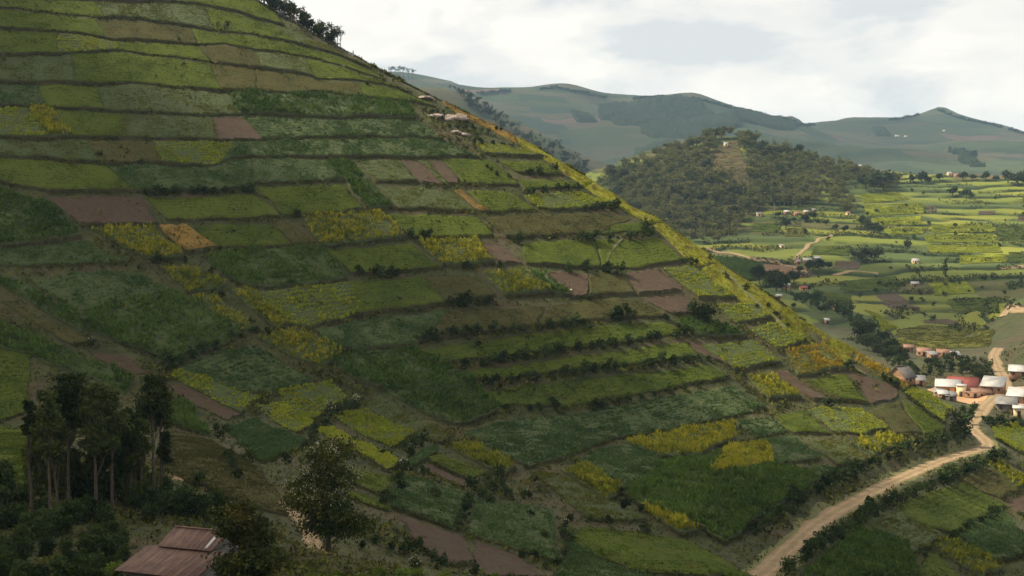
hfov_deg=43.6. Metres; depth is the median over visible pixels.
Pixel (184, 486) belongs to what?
shrub
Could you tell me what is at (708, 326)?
tall crop field
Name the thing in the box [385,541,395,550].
shrub
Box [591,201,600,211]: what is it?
shrub
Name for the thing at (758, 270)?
tree
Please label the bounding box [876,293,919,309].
ploughed field
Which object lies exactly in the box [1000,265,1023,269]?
farm track
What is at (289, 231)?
fallow field
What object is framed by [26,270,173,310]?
crop field
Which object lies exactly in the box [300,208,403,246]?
tall crop field
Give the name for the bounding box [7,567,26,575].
undergrowth shrub
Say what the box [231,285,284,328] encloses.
tall crop field
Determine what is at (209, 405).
ploughed field
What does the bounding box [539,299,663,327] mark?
fallow field
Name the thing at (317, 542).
dirt path
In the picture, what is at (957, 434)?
hedge bush
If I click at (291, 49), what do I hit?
crop field
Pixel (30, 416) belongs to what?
tall tree
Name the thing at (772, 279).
tree
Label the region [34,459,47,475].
undergrowth shrub
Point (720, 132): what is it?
wood tree
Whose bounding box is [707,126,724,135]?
wood tree
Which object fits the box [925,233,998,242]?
crop field
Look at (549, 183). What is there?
crop field
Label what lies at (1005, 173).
tree
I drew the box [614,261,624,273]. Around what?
shrub
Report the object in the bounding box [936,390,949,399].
hut
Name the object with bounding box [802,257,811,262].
house
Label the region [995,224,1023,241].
crop field
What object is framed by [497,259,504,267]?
shrub
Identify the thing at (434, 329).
hedge bush
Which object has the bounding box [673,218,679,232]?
wood tree
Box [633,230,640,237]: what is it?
shrub
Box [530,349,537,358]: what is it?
hedge bush
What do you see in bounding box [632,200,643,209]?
wood tree
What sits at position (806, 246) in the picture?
farm track
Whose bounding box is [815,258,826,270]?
tree
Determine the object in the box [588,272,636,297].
fallow field
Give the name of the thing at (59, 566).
undergrowth shrub
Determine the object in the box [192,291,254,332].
tall crop field
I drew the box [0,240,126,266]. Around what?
crop field
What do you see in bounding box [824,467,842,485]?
hedge bush
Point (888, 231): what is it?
crop field
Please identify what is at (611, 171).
wood tree
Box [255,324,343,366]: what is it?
tall crop field
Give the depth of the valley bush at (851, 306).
733.75 m
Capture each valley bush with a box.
[793,293,799,300]
[800,295,807,302]
[814,295,822,302]
[838,303,845,311]
[846,304,855,312]
[897,356,905,362]
[912,365,919,371]
[936,367,944,375]
[946,365,954,371]
[983,358,993,367]
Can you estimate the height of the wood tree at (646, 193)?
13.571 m
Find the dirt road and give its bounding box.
[748,348,1012,575]
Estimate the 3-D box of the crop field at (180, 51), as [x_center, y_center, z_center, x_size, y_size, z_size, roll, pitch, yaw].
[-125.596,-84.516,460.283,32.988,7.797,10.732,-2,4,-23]
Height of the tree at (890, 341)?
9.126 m
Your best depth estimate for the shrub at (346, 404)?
316.40 m
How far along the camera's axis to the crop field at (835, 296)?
811.11 m
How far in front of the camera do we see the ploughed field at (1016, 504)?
357.49 m
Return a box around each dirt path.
[167,473,206,490]
[281,505,330,553]
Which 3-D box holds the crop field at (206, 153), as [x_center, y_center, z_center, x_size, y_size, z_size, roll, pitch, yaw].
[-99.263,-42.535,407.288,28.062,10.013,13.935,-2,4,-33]
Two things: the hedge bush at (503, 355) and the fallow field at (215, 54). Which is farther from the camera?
the fallow field at (215, 54)
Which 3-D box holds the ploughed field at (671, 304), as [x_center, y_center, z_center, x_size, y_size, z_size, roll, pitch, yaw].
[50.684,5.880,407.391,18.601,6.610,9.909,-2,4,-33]
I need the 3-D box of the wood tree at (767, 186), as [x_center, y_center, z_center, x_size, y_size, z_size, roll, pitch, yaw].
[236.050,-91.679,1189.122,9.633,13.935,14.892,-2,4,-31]
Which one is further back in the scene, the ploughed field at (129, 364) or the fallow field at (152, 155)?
the fallow field at (152, 155)
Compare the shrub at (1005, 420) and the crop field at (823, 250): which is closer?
the shrub at (1005, 420)
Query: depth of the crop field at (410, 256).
384.35 m
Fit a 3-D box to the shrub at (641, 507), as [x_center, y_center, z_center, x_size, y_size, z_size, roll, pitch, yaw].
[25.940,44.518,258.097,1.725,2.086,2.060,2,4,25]
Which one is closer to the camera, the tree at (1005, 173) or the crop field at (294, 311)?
the crop field at (294, 311)
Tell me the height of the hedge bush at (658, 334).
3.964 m
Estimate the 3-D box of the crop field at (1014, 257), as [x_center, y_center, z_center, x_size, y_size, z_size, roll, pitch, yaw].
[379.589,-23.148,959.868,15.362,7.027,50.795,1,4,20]
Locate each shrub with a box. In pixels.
[0,459,18,478]
[0,463,18,490]
[0,484,16,508]
[0,506,13,529]
[0,556,15,575]
[7,501,36,527]
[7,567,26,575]
[8,485,29,505]
[8,501,22,511]
[9,522,37,551]
[11,557,33,575]
[13,532,39,563]
[14,508,46,539]
[17,480,38,500]
[26,567,48,575]
[28,562,50,575]
[33,494,54,517]
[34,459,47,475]
[35,503,72,535]
[35,535,61,557]
[47,553,77,575]
[53,511,76,534]
[55,497,76,515]
[57,535,74,552]
[61,549,73,563]
[67,500,93,523]
[69,548,90,564]
[71,494,93,507]
[74,533,100,555]
[77,553,101,569]
[79,489,93,497]
[83,496,108,520]
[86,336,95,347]
[86,521,109,544]
[87,551,107,568]
[87,568,105,575]
[93,484,121,500]
[93,503,115,528]
[93,533,120,559]
[100,518,120,535]
[100,553,118,572]
[100,567,112,575]
[104,531,129,550]
[106,560,123,575]
[114,543,132,562]
[116,526,130,541]
[123,483,143,509]
[138,483,166,510]
[139,501,160,521]
[153,251,161,263]
[154,491,177,515]
[158,347,181,371]
[160,474,174,487]
[162,483,172,496]
[167,483,194,514]
[171,490,205,520]
[173,352,187,364]
[176,485,197,499]
[185,346,197,358]
[192,470,210,487]
[194,339,209,353]
[195,492,215,516]
[210,338,219,349]
[212,422,220,431]
[213,423,232,441]
[213,495,237,509]
[217,290,224,298]
[221,444,235,458]
[226,455,238,467]
[227,329,236,339]
[228,465,244,478]
[236,330,244,337]
[240,444,259,462]
[250,323,259,332]
[281,452,292,464]
[293,209,301,217]
[302,438,311,447]
[307,431,318,441]
[307,566,324,575]
[310,421,319,433]
[317,416,330,426]
[325,399,336,415]
[327,569,345,575]
[334,404,345,414]
[342,399,351,409]
[350,393,361,409]
[354,264,364,276]
[357,540,366,548]
[367,566,387,575]
[368,531,381,544]
[371,263,384,276]
[378,493,389,503]
[380,486,391,495]
[383,265,394,278]
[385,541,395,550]
[386,490,396,499]
[391,470,404,480]
[391,570,406,575]
[392,268,400,276]
[395,567,415,575]
[396,457,410,471]
[396,480,408,489]
[396,537,416,555]
[398,439,409,450]
[404,227,414,239]
[404,447,415,457]
[407,567,427,575]
[408,433,423,447]
[409,554,421,569]
[411,536,423,552]
[414,463,430,475]
[417,427,429,446]
[418,227,427,235]
[425,227,434,238]
[428,484,441,496]
[428,547,437,560]
[431,551,447,569]
[437,568,451,575]
[452,514,463,529]
[456,510,466,521]
[461,258,471,268]
[461,495,472,503]
[461,501,473,515]
[465,474,481,491]
[465,491,474,502]
[468,563,479,574]
[476,487,487,498]
[477,568,491,575]
[479,466,492,482]
[483,491,495,502]
[485,477,499,490]
[491,463,505,479]
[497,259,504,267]
[497,476,506,487]
[500,485,514,497]
[507,492,515,500]
[511,231,522,243]
[518,548,527,557]
[521,490,529,498]
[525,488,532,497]
[526,404,534,411]
[527,509,534,514]
[530,549,539,559]
[535,402,543,410]
[536,164,544,173]
[539,529,549,536]
[540,184,548,193]
[541,558,549,569]
[547,396,560,408]
[549,161,558,169]
[551,554,563,565]
[558,525,569,537]
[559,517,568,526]
[559,544,572,556]
[562,182,571,190]
[563,529,577,541]
[564,261,572,272]
[566,514,574,520]
[573,182,582,190]
[576,229,587,241]
[581,258,589,270]
[583,232,595,241]
[584,513,593,522]
[587,397,599,411]
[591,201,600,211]
[591,229,601,241]
[597,399,607,408]
[599,201,606,210]
[600,260,609,271]
[603,262,613,272]
[605,233,616,241]
[605,514,614,523]
[607,200,616,210]
[614,198,621,206]
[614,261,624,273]
[619,497,636,508]
[623,392,631,403]
[625,230,636,239]
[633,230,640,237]
[636,504,644,511]
[639,228,647,238]
[639,520,651,533]
[641,225,654,235]
[642,217,656,229]
[663,312,669,319]
[663,383,674,394]
[689,256,695,264]
[821,395,835,406]
[844,359,857,368]
[881,372,889,380]
[892,380,900,386]
[928,314,936,320]
[949,421,957,432]
[950,411,962,424]
[958,404,966,413]
[958,417,971,430]
[962,409,973,424]
[969,401,976,408]
[982,415,989,423]
[988,416,996,426]
[995,414,1003,425]
[1000,414,1013,426]
[1014,416,1023,426]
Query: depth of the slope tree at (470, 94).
1798.92 m
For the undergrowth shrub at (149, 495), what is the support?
on the hillside
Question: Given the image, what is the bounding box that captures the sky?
[260,0,1023,130]
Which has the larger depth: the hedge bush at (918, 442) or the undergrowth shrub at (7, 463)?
the hedge bush at (918, 442)
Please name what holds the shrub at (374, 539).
on the hillside
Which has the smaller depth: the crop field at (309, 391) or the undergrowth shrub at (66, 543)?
the undergrowth shrub at (66, 543)
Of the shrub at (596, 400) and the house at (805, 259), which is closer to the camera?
the shrub at (596, 400)
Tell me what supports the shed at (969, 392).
on the hillside
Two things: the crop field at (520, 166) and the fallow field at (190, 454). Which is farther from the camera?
the crop field at (520, 166)
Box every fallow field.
[0,299,87,344]
[88,139,163,164]
[96,19,197,44]
[151,428,287,516]
[198,45,259,68]
[212,64,257,91]
[255,70,362,96]
[273,223,314,244]
[419,306,544,342]
[425,274,495,303]
[485,213,633,238]
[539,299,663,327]
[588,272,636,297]
[707,140,746,174]
[727,173,750,185]
[789,377,842,402]
[869,401,921,434]
[958,469,1018,500]
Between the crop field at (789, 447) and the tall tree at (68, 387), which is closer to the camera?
the tall tree at (68, 387)
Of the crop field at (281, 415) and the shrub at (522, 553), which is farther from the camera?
the crop field at (281, 415)
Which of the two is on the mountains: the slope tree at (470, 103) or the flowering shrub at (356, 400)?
the slope tree at (470, 103)
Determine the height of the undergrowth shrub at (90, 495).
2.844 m
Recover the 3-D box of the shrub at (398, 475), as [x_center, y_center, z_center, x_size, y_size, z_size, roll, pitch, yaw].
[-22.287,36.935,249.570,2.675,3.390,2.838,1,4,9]
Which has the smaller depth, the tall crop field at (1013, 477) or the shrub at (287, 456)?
the shrub at (287, 456)
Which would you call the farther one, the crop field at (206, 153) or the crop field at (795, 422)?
the crop field at (206, 153)
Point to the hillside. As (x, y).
(1008, 328)
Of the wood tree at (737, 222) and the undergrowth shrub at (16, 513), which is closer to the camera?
the undergrowth shrub at (16, 513)
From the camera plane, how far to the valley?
1005.86 m
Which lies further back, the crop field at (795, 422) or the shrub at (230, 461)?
the crop field at (795, 422)
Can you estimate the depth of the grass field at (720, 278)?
430.63 m
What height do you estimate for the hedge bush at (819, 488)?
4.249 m
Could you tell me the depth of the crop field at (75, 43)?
446.00 m
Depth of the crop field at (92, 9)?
463.91 m
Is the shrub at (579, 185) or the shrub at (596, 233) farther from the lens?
the shrub at (579, 185)
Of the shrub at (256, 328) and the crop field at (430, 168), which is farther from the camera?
the crop field at (430, 168)
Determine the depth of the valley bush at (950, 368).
533.43 m
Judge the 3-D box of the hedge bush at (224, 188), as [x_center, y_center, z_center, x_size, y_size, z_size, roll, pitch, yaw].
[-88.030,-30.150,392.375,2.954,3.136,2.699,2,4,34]
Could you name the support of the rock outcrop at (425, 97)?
on the hillside
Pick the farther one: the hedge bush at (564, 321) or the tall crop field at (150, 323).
the hedge bush at (564, 321)
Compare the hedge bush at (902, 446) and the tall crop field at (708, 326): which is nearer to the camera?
the hedge bush at (902, 446)
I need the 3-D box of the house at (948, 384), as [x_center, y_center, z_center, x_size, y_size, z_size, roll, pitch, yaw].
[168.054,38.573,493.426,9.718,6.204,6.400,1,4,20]
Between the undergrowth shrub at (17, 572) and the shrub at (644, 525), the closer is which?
the undergrowth shrub at (17, 572)
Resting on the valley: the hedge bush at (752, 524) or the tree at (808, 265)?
the tree at (808, 265)
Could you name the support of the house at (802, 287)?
on the valley
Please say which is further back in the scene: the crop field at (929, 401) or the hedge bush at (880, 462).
the crop field at (929, 401)
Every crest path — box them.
[607,239,622,260]
[721,270,788,330]
[833,352,865,374]
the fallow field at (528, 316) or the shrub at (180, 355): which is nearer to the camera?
the shrub at (180, 355)
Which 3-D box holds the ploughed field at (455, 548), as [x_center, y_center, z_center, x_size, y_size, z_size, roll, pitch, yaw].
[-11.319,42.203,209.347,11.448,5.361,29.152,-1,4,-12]
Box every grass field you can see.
[0,424,66,483]
[347,490,392,512]
[516,136,592,185]
[573,526,752,575]
[584,181,661,223]
[653,221,722,267]
[701,263,785,318]
[781,306,856,366]
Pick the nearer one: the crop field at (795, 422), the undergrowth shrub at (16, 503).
the undergrowth shrub at (16, 503)
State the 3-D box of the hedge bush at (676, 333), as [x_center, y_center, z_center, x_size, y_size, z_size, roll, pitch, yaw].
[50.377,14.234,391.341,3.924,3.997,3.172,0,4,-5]
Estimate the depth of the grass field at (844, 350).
418.98 m
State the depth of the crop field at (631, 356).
368.69 m
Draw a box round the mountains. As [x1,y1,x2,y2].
[387,71,1023,175]
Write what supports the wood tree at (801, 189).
on the valley
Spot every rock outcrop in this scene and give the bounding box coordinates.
[418,96,434,98]
[427,113,443,117]
[444,113,469,121]
[451,130,462,133]
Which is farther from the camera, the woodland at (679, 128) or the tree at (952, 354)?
the woodland at (679, 128)
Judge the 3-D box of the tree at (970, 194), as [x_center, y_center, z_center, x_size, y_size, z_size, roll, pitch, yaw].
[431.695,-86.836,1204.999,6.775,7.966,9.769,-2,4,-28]
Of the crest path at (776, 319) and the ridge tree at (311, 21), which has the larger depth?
the ridge tree at (311, 21)
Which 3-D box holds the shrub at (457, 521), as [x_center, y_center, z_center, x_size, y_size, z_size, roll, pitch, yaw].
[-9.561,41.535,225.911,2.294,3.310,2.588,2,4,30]
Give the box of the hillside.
[0,0,1023,575]
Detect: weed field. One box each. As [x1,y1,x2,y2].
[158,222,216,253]
[442,100,517,144]
[454,190,489,213]
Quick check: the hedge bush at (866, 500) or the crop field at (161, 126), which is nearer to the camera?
the hedge bush at (866, 500)
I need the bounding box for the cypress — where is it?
[942,260,948,276]
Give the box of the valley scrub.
[695,167,1023,339]
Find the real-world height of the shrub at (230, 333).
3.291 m
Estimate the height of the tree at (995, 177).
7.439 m
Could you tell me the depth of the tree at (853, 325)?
658.76 m
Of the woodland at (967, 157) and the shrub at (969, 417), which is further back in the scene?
the woodland at (967, 157)
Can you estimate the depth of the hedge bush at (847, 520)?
274.18 m
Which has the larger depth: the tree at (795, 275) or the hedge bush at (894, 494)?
the tree at (795, 275)
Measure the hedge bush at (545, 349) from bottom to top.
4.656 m
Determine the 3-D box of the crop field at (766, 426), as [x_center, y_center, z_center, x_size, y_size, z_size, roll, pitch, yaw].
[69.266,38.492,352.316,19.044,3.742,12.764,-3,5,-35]
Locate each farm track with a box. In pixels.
[707,248,809,274]
[793,234,832,260]
[831,270,877,275]
[999,303,1023,316]
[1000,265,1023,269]
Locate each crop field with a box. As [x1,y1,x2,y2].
[0,0,104,18]
[0,9,104,37]
[0,30,58,55]
[0,55,75,84]
[0,83,46,106]
[0,105,45,139]
[0,139,98,162]
[0,158,93,192]
[0,184,81,247]
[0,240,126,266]
[0,275,91,332]
[0,317,50,356]
[0,348,31,419]
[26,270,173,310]
[27,101,73,140]
[34,340,135,393]
[39,84,103,110]
[54,109,127,139]
[55,33,117,54]
[61,163,134,193]
[66,286,243,359]
[71,52,132,84]
[90,221,182,261]
[96,1,214,30]
[97,84,239,116]
[106,158,252,192]
[114,0,282,25]
[118,42,209,61]
[122,113,217,140]
[128,53,221,92]
[146,194,279,221]
[152,140,232,166]
[162,264,226,293]
[167,396,212,437]
[170,368,261,412]
[175,345,314,393]
[192,29,280,52]
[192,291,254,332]
[194,224,290,249]
[205,7,296,43]
[205,241,347,287]
[221,137,361,161]
[226,417,309,463]
[229,86,342,119]
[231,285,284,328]
[240,116,349,139]
[251,157,343,184]
[255,51,313,77]
[255,280,361,327]
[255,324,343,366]
[256,184,363,217]
[257,400,314,432]
[270,40,384,79]
[275,25,370,69]
[277,378,346,418]
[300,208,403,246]
[307,59,409,92]
[315,309,451,351]
[318,425,398,473]
[321,343,475,390]
[326,244,441,275]
[328,157,394,211]
[332,408,413,448]
[336,90,415,119]
[345,117,441,139]
[346,466,391,496]
[347,276,445,315]
[358,137,473,158]
[358,159,416,183]
[359,83,435,107]
[362,395,450,444]
[380,378,503,425]
[383,187,476,212]
[386,214,493,238]
[389,474,473,531]
[405,444,438,466]
[418,232,495,267]
[419,160,447,185]
[420,322,685,364]
[427,454,488,479]
[442,159,519,186]
[451,439,513,477]
[460,342,697,380]
[463,414,609,468]
[465,498,560,562]
[466,190,534,213]
[476,142,543,157]
[482,265,550,297]
[484,366,729,408]
[499,160,562,175]
[518,179,581,189]
[522,240,601,268]
[524,190,607,211]
[526,267,572,296]
[527,470,647,522]
[553,540,651,575]
[560,460,621,500]
[570,385,766,440]
[577,443,663,489]
[595,237,683,269]
[599,222,645,234]
[623,417,737,458]
[625,447,722,524]
[644,499,699,537]
[663,264,736,300]
[676,314,747,338]
[696,461,815,545]
[702,340,781,371]
[710,438,774,475]
[713,255,764,280]
[716,302,771,325]
[737,417,787,438]
[746,321,806,351]
[748,371,801,401]
[750,222,781,232]
[758,434,820,464]
[776,410,830,435]
[785,228,806,236]
[785,342,847,377]
[802,522,919,575]
[807,405,887,435]
[807,438,868,467]
[809,374,868,404]
[810,464,841,483]
[811,245,850,255]
[814,289,851,307]
[839,276,901,292]
[854,349,909,391]
[854,428,903,455]
[861,192,908,203]
[863,202,924,215]
[865,310,897,331]
[865,508,945,553]
[871,215,921,225]
[884,227,928,234]
[896,325,995,348]
[899,482,1005,532]
[902,401,945,433]
[905,386,954,420]
[919,552,959,575]
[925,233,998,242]
[927,244,1002,252]
[928,281,976,295]
[931,223,994,232]
[935,534,1003,575]
[947,297,999,313]
[959,253,1006,263]
[959,506,1023,560]
[987,457,1023,487]
[991,419,1023,454]
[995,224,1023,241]
[1008,252,1023,261]
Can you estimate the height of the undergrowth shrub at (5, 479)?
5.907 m
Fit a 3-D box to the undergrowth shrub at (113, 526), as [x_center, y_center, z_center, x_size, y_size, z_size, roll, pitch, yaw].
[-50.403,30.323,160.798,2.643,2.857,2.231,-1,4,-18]
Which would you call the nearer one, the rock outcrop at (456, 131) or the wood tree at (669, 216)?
the rock outcrop at (456, 131)
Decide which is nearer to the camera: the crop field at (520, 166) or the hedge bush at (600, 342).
the hedge bush at (600, 342)
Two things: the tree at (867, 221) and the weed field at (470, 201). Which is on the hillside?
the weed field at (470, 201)
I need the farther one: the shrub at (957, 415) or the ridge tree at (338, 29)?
the ridge tree at (338, 29)
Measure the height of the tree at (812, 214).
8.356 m
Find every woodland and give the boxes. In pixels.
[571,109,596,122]
[596,125,900,240]
[598,93,715,125]
[633,139,676,155]
[641,112,743,138]
[731,107,800,130]
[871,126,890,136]
[947,146,985,166]
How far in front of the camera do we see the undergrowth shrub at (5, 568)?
133.22 m
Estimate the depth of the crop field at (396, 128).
456.70 m
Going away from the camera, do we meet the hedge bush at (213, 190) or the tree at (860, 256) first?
the hedge bush at (213, 190)
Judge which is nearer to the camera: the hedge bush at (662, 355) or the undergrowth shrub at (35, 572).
the undergrowth shrub at (35, 572)
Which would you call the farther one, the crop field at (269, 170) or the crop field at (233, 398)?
the crop field at (269, 170)
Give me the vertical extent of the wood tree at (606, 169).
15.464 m
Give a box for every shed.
[916,375,925,386]
[964,387,992,397]
[994,395,1018,413]
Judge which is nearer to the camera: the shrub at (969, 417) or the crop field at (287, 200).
the crop field at (287, 200)
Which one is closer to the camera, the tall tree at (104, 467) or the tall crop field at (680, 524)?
the tall tree at (104, 467)
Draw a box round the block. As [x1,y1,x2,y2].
[956,383,966,396]
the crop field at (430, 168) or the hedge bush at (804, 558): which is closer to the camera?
the hedge bush at (804, 558)
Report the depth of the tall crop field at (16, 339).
308.74 m
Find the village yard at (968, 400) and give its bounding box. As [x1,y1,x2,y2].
[927,386,1023,403]
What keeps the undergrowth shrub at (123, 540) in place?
on the hillside
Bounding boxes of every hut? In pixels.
[932,388,943,396]
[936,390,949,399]
[945,391,957,401]
[1012,404,1023,416]
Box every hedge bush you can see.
[142,187,150,195]
[149,184,162,195]
[158,184,168,194]
[173,185,181,193]
[189,185,197,194]
[194,183,203,194]
[201,185,207,194]
[210,186,216,193]
[221,185,229,193]
[240,185,248,192]
[246,182,255,193]
[423,329,434,336]
[428,326,439,340]
[430,330,439,340]
[445,324,458,335]
[447,295,456,306]
[456,296,465,307]
[458,289,474,306]
[460,357,473,369]
[461,323,471,333]
[466,377,477,385]
[471,322,482,331]
[474,297,481,305]
[479,358,488,366]
[480,373,492,385]
[481,294,491,305]
[482,295,492,305]
[484,352,497,365]
[488,320,498,331]
[490,372,501,385]
[497,349,508,363]
[500,326,507,332]
[506,373,514,383]
[509,322,517,333]
[509,352,518,361]
[516,342,529,358]
[518,323,528,330]
[523,371,532,379]
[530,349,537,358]
[530,371,538,380]
[535,322,544,330]
[538,343,552,356]
[544,317,557,328]
[547,370,555,378]
[552,341,565,354]
[556,363,569,377]
[558,317,572,328]
[568,312,580,326]
[570,367,577,375]
[574,341,583,352]
[578,358,590,373]
[588,340,596,350]
[588,362,599,373]
[595,338,605,349]
[600,357,616,371]
[607,309,619,319]
[607,333,618,347]
[611,305,624,318]
[612,362,619,369]
[620,302,637,319]
[622,334,634,345]
[636,336,644,343]
[638,358,646,366]
[644,354,655,367]
[646,330,656,341]
[653,330,664,339]
[654,350,667,365]
[668,354,679,364]
[671,328,682,338]
[679,322,690,336]
[683,352,695,364]
[696,352,704,362]
[746,517,761,535]
[755,511,777,532]
[761,501,783,525]
[772,503,789,518]
[779,557,798,572]
[784,555,796,566]
[785,484,804,509]
[786,501,797,514]
[797,552,809,563]
[798,544,814,557]
[799,488,811,502]
[803,537,824,557]
[809,537,819,553]
[811,480,823,493]
[812,526,834,546]
[813,532,828,549]
[818,474,834,489]
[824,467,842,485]
[830,520,846,540]
[838,463,852,481]
[839,517,851,534]
[843,457,861,480]
[847,520,856,529]
[849,504,868,524]
[849,510,865,525]
[856,500,876,519]
[857,459,868,472]
[864,495,883,514]
[866,456,879,469]
[867,499,879,516]
[874,453,882,465]
[879,499,888,509]
[882,495,895,508]
[884,452,892,460]
[888,489,902,506]
[893,448,902,456]
[897,442,906,452]
[898,491,908,502]
[903,486,913,500]
[904,439,914,451]
[906,481,925,498]
[913,434,927,448]
[922,480,932,492]
[923,433,934,447]
[925,475,938,490]
[931,433,939,443]
[936,468,951,486]
[940,430,948,441]
[942,462,958,483]
[943,466,955,484]
[945,530,957,539]
[952,431,962,442]
[956,468,965,477]
[957,423,972,440]
[961,462,972,474]
[962,522,970,528]
[969,454,982,470]
[969,462,981,472]
[979,457,989,468]
[983,509,997,519]
[984,445,1002,462]
[986,505,998,516]
[991,502,1000,511]
[998,446,1010,460]
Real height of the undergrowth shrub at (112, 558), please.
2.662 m
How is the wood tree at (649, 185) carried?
on the valley
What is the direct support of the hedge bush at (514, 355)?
on the hillside
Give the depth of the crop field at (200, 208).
382.84 m
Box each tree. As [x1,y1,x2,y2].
[18,427,52,497]
[19,400,39,511]
[29,387,63,509]
[38,433,70,499]
[46,370,93,500]
[46,415,70,509]
[51,430,83,500]
[65,446,87,498]
[72,436,101,498]
[74,382,115,499]
[82,382,134,507]
[87,430,112,501]
[97,445,133,505]
[115,407,144,505]
[117,437,142,503]
[127,417,153,492]
[132,372,175,486]
[134,418,153,490]
[148,383,174,485]
[155,430,173,476]
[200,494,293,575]
[222,20,231,36]
[268,0,281,11]
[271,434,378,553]
[279,0,287,17]
[284,0,295,19]
[287,4,294,21]
[292,7,299,24]
[298,10,310,26]
[299,17,310,29]
[301,9,308,27]
[308,18,315,26]
[310,21,323,36]
[315,23,326,38]
[322,28,336,44]
[325,21,333,41]
[327,32,335,45]
[335,30,345,46]
[336,25,344,46]
[458,88,465,96]
[466,92,474,97]
[467,101,474,108]
[486,109,493,117]
[531,141,541,146]
[560,157,569,163]
[562,150,570,155]
[602,166,618,173]
[606,166,617,177]
[609,174,619,181]
[611,186,625,195]
[616,162,630,171]
[616,168,628,181]
[617,180,631,187]
[628,175,642,187]
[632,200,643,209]
[640,190,654,198]
[641,160,655,167]
[641,171,650,178]
[642,182,654,192]
[650,198,664,206]
[651,210,666,218]
[652,176,663,184]
[652,188,669,197]
[663,168,677,174]
[664,210,677,219]
[667,181,681,192]
[670,194,685,205]
[673,214,695,230]
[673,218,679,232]
[677,193,693,205]
[684,298,719,317]
[687,136,695,149]
[689,151,700,159]
[692,134,704,147]
[692,191,709,200]
[692,221,698,233]
[693,212,702,226]
[698,179,713,187]
[701,220,709,234]
[702,157,713,168]
[703,221,718,236]
[704,171,713,175]
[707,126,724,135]
[708,188,720,201]
[708,202,719,210]
[714,169,728,183]
[716,187,725,195]
[718,129,725,143]
[719,212,731,227]
[724,196,737,205]
[724,225,732,237]
[727,205,743,216]
[732,217,741,233]
[734,189,746,196]
[734,208,748,221]
[736,136,752,149]
[738,196,750,211]
[743,147,757,154]
[743,168,761,182]
[745,186,755,195]
[747,157,765,166]
[748,194,756,212]
[749,266,756,276]
[750,196,765,205]
[751,165,764,178]
[753,264,765,281]
[756,141,768,148]
[761,146,776,162]
[763,182,770,190]
[763,187,780,203]
[764,268,783,290]
[766,143,781,151]
[769,179,778,186]
[770,190,780,209]
[771,271,792,291]
[772,191,785,205]
[774,163,784,170]
[777,143,789,152]
[780,218,791,228]
[787,268,800,282]
[792,194,801,206]
[793,144,804,151]
[796,265,804,270]
[798,185,808,192]
[799,214,809,222]
[803,263,811,270]
[805,293,813,300]
[807,259,819,270]
[808,211,817,219]
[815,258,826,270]
[820,158,831,167]
[822,303,830,312]
[825,261,832,269]
[841,225,848,232]
[847,248,858,258]
[849,317,864,335]
[851,316,880,337]
[853,333,873,350]
[854,253,866,261]
[855,171,871,188]
[856,215,864,226]
[859,248,870,260]
[861,218,871,231]
[863,170,885,192]
[864,331,884,350]
[868,247,882,261]
[869,222,880,232]
[870,340,884,355]
[874,226,884,233]
[874,330,889,340]
[878,346,891,358]
[882,170,894,189]
[884,337,899,348]
[888,343,903,354]
[897,346,908,354]
[903,239,911,250]
[907,174,915,182]
[915,170,928,183]
[923,176,931,181]
[923,356,932,363]
[935,172,942,181]
[942,353,951,359]
[946,186,958,196]
[949,351,957,357]
[956,171,968,180]
[960,188,971,198]
[960,365,970,373]
[967,192,974,199]
[967,363,979,368]
[971,370,986,381]
[981,170,989,180]
[992,175,1000,181]
[1002,170,1014,182]
[1007,170,1023,186]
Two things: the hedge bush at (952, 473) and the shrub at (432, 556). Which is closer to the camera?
the shrub at (432, 556)
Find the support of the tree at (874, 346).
on the hillside
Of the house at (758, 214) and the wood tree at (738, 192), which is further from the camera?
the wood tree at (738, 192)
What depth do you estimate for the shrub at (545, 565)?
213.92 m
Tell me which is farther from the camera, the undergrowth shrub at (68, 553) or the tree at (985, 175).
the tree at (985, 175)
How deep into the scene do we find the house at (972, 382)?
493.63 m
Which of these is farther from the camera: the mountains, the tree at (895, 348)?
the mountains
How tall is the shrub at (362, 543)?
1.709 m
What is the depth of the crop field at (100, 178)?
377.15 m
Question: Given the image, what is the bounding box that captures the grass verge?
[741,437,998,575]
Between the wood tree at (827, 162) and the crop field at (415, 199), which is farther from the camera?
the wood tree at (827, 162)
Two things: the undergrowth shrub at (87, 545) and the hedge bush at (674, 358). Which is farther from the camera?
the hedge bush at (674, 358)
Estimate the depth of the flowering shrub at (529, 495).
256.67 m
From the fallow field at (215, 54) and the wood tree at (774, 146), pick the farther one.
the wood tree at (774, 146)
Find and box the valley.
[585,136,1023,334]
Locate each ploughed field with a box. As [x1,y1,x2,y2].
[43,195,157,226]
[91,352,150,374]
[166,382,239,420]
[211,117,262,141]
[397,515,473,566]
[401,160,442,185]
[427,463,465,486]
[429,160,458,185]
[473,542,544,575]
[481,242,521,265]
[547,271,587,298]
[625,268,682,295]
[641,294,692,315]
[688,342,727,363]
[771,370,828,401]
[831,261,859,268]
[851,374,897,404]
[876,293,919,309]
[924,319,958,324]
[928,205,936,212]
[978,211,995,214]
[1004,492,1023,512]
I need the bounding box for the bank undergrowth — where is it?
[0,0,1023,575]
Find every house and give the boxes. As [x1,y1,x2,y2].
[115,525,238,575]
[756,212,762,216]
[775,294,781,299]
[794,259,801,264]
[798,286,807,289]
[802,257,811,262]
[824,318,829,324]
[890,365,916,384]
[901,344,914,352]
[910,281,919,286]
[911,258,919,263]
[915,347,931,356]
[926,351,939,357]
[935,348,950,356]
[935,378,961,390]
[947,376,979,387]
[980,375,1006,393]
[1005,387,1023,403]
[1008,364,1023,379]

